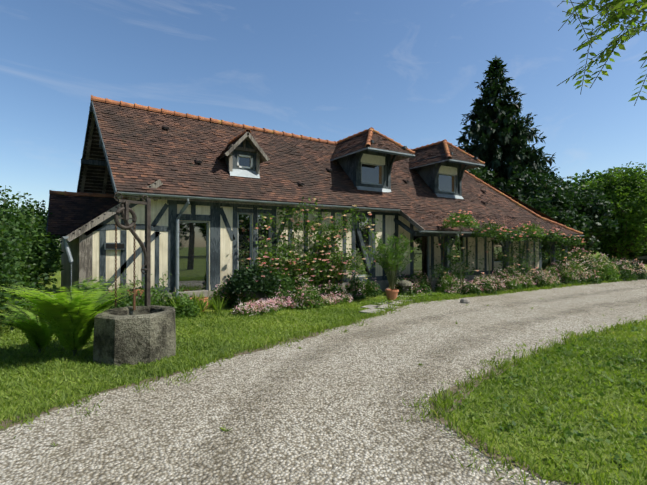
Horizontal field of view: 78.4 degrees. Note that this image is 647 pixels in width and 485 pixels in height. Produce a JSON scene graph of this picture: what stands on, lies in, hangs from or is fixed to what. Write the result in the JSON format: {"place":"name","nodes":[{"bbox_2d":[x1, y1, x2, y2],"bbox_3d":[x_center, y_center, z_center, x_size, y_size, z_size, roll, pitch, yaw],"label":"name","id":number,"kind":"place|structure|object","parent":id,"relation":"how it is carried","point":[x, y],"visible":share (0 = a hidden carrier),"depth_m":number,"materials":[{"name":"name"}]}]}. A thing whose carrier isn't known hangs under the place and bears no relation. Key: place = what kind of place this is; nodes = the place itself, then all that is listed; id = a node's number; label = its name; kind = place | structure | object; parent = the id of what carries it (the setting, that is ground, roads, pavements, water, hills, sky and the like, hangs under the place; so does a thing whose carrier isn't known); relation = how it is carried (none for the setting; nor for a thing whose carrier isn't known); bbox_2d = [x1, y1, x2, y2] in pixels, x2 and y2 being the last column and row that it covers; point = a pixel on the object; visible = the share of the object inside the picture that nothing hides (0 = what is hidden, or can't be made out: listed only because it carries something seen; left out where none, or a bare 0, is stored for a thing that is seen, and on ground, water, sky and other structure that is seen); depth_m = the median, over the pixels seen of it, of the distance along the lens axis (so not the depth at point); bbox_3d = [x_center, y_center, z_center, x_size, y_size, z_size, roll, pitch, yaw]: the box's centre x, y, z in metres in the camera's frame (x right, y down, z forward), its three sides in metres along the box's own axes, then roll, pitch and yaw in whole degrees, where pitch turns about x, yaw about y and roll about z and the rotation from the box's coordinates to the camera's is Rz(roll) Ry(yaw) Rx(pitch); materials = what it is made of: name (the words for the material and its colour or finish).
{"place":"outdoors","nodes":[
{"label":"outdoors","id":0,"kind":"place"},
{"bbox_2d":[114,192,150,305],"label":"iron well gallows","id":1,"kind":"object","parent":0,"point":[124,209],"visible":1,"depth_m":6.39,"materials":[{"name":"grey metal"}]},
{"bbox_2d":[114,217,135,309],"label":"well chains","id":2,"kind":"object","parent":1,"relation":"hanging from","point":[134,297],"visible":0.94,"depth_m":6.22,"materials":[{"name":"metal"}]},
{"bbox_2d":[72,127,513,247],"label":"roof vents","id":3,"kind":"object","parent":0,"point":[114,246],"visible":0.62,"depth_m":9.71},
{"bbox_2d":[0,282,611,484],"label":"grass edge","id":4,"kind":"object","parent":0,"point":[476,446],"depth_m":4.08,"materials":[{"name":"green plant"}]},
{"bbox_2d":[0,279,646,484],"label":"gravel drive","id":5,"kind":"structure","parent":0,"point":[324,428],"depth_m":3.87,"materials":[{"name":"grey gravel"}]},
{"bbox_2d":[460,298,469,303],"bbox_3d":[4.039,1.659,11.322,0.266,0.140,0.273,0,-1,-32],"label":"stone","id":6,"kind":"object","parent":5,"relation":"on","point":[465,300],"visible":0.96,"depth_m":11.23,"materials":[{"name":"grey stone"}]},
{"bbox_2d":[0,251,646,484],"bbox_3d":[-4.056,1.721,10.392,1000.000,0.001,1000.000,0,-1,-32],"label":"lawn","id":7,"kind":"structure","parent":0,"point":[545,441],"depth_m":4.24,"materials":[{"name":"green plant"}]},
{"bbox_2d":[0,186,63,330],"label":"hedge","id":8,"kind":"object","parent":7,"relation":"on","point":[25,256],"visible":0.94,"depth_m":9.24,"materials":[{"name":"green plant"}]},
{"bbox_2d":[0,275,141,349],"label":"fern fronds","id":9,"kind":"object","parent":7,"relation":"on","point":[76,331],"visible":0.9,"depth_m":5.71,"materials":[{"name":"green plant"}]},
{"bbox_2d":[103,289,398,311],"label":"terracotta pots","id":10,"kind":"object","parent":7,"relation":"on","point":[392,294],"visible":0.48,"depth_m":11.51,"materials":[{"name":"orange ceramic"}]},
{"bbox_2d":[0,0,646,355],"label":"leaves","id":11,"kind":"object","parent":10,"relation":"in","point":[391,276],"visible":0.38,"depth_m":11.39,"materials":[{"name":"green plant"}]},
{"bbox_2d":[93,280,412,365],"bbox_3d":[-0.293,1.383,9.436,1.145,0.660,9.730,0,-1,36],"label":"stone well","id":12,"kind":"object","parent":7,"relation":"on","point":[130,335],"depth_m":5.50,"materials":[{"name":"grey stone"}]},
{"bbox_2d":[78,272,535,305],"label":"plinth wall","id":13,"kind":"structure","parent":7,"relation":"on","point":[383,284],"depth_m":13.17,"materials":[{"name":"grey stone"}]},
{"bbox_2d":[46,100,567,293],"bbox_3d":[0.934,-1.308,16.387,20.450,5.922,7.169,0,-1,-32],"label":"timber framing","id":14,"kind":"object","parent":7,"relation":"on","point":[351,167],"visible":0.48,"depth_m":12.22,"materials":[{"name":"grey wood"}]},
{"bbox_2d":[47,194,126,234],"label":"annex roof tiles","id":15,"kind":"object","parent":14,"relation":"attached to","point":[79,211],"visible":0.56,"depth_m":12.57,"materials":[{"name":"brown tile"}]},
{"bbox_2d":[47,109,533,238],"bbox_3d":[0.328,-2.171,16.452,19.395,4.110,6.330,0,-1,-32],"label":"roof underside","id":16,"kind":"object","parent":14,"relation":"attached to","point":[97,171],"visible":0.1,"depth_m":13.39,"materials":[{"name":"wood"}]},
{"bbox_2d":[61,199,538,294],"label":"wall","id":17,"kind":"structure","parent":14,"relation":"attached to","point":[226,255],"depth_m":11.71,"materials":[{"name":"beige paint"}]},
{"bbox_2d":[67,109,574,287],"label":"roof trim","id":18,"kind":"structure","parent":14,"relation":"attached to","point":[85,253],"depth_m":11.79,"materials":[{"name":"grey wood"}]},
{"bbox_2d":[63,147,583,296],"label":"zinc house gutters","id":19,"kind":"object","parent":14,"relation":"attached to","point":[243,173],"visible":0.81,"depth_m":11.93,"materials":[{"name":"grey metal"}]},
{"bbox_2d":[80,100,580,234],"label":"house roof tiles","id":20,"kind":"object","parent":14,"relation":"on","point":[394,198],"visible":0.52,"depth_m":13.12,"materials":[{"name":"brown tile"}]},
{"bbox_2d":[49,95,582,234],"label":"ridge tiles","id":21,"kind":"object","parent":20,"relation":"on","point":[369,130],"visible":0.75,"depth_m":14.35,"materials":[{"name":"orange tile"}]},
{"bbox_2d":[179,162,501,289],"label":"window frames","id":22,"kind":"structure","parent":14,"relation":"attached to","point":[207,264],"depth_m":11.76,"materials":[{"name":"grey wood"}]},
{"bbox_2d":[179,214,501,291],"bbox_3d":[2.285,0.406,14.409,14.600,2.580,0.001,0,-1,-32],"label":"window glass","id":23,"kind":"object","parent":22,"relation":"in","point":[192,253],"visible":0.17,"depth_m":11.54,"materials":[{"name":"glass"}]},
{"bbox_2d":[239,157,451,191],"bbox_3d":[1.504,-2.533,14.531,9.710,0.780,0.001,0,-1,-32],"label":"dormer window glass","id":24,"kind":"object","parent":14,"relation":"attached to","point":[370,173],"visible":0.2,"depth_m":14.75,"materials":[{"name":"grey glass"}]},
{"bbox_2d":[99,221,646,309],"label":"shrubs","id":25,"kind":"object","parent":7,"relation":"on","point":[373,291],"depth_m":13.68,"materials":[{"name":"green plant"}]},
{"bbox_2d":[100,196,646,463],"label":"shrubs","id":26,"kind":"object","parent":7,"relation":"on","point":[191,307],"visible":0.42,"depth_m":11.75,"materials":[{"name":"green plant"}]},
{"bbox_2d":[210,198,590,313],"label":"climbing roses","id":27,"kind":"object","parent":7,"relation":"on","point":[344,215],"visible":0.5,"depth_m":12.22,"materials":[{"name":"pink plant"}]},
{"bbox_2d":[164,291,646,470],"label":"plants","id":28,"kind":"object","parent":7,"relation":"on","point":[419,296],"visible":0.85,"depth_m":9.51,"materials":[{"name":"green plant"}]},
{"bbox_2d":[229,247,646,315],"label":"pink flowers","id":29,"kind":"object","parent":7,"relation":"on","point":[325,297],"visible":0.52,"depth_m":13.39,"materials":[{"name":"pink plant"}]},
{"bbox_2d":[455,55,580,263],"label":"spruce needles","id":30,"kind":"object","parent":7,"relation":"on","point":[484,136],"visible":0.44,"depth_m":33.63,"materials":[{"name":"green plant"}]},
{"bbox_2d":[565,167,646,260],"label":"tree foliage","id":31,"kind":"object","parent":7,"relation":"on","point":[577,183],"visible":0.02,"depth_m":43.12,"materials":[{"name":"green plant"}]},
{"bbox_2d":[580,161,646,259],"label":"tree","id":32,"kind":"object","parent":7,"relation":"on","point":[624,184],"visible":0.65,"depth_m":32.52,"materials":[{"name":"green plant"}]},
{"bbox_2d":[0,0,646,245],"label":"sky","id":33,"kind":"structure","parent":0,"point":[408,71],"materials":[{"name":"blue"}]},
{"bbox_2d":[237,153,456,174],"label":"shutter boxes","id":34,"kind":"object","parent":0,"point":[372,159],"visible":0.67,"depth_m":14.62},
{"bbox_2d":[330,166,453,284],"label":"curtains","id":35,"kind":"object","parent":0,"point":[380,174],"visible":0.25,"depth_m":14.91,"materials":[{"name":"white fabric"}]},
{"bbox_2d":[359,292,441,313],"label":"paving path","id":36,"kind":"structure","parent":0,"point":[372,308],"depth_m":10.40,"materials":[{"name":"stone"}]},
{"bbox_2d":[177,286,645,484],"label":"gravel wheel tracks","id":37,"kind":"object","parent":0,"point":[374,407],"visible":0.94,"depth_m":3.69},
{"bbox_2d":[464,80,646,263],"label":"tree","id":38,"kind":"object","parent":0,"point":[555,197],"depth_m":27.80,"materials":[{"name":"green plant"}]},
{"bbox_2d":[563,0,646,101],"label":"overhanging branch leaves","id":39,"kind":"object","parent":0,"point":[615,19],"visible":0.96,"depth_m":1.43,"materials":[{"name":"green plant"}]}
]}

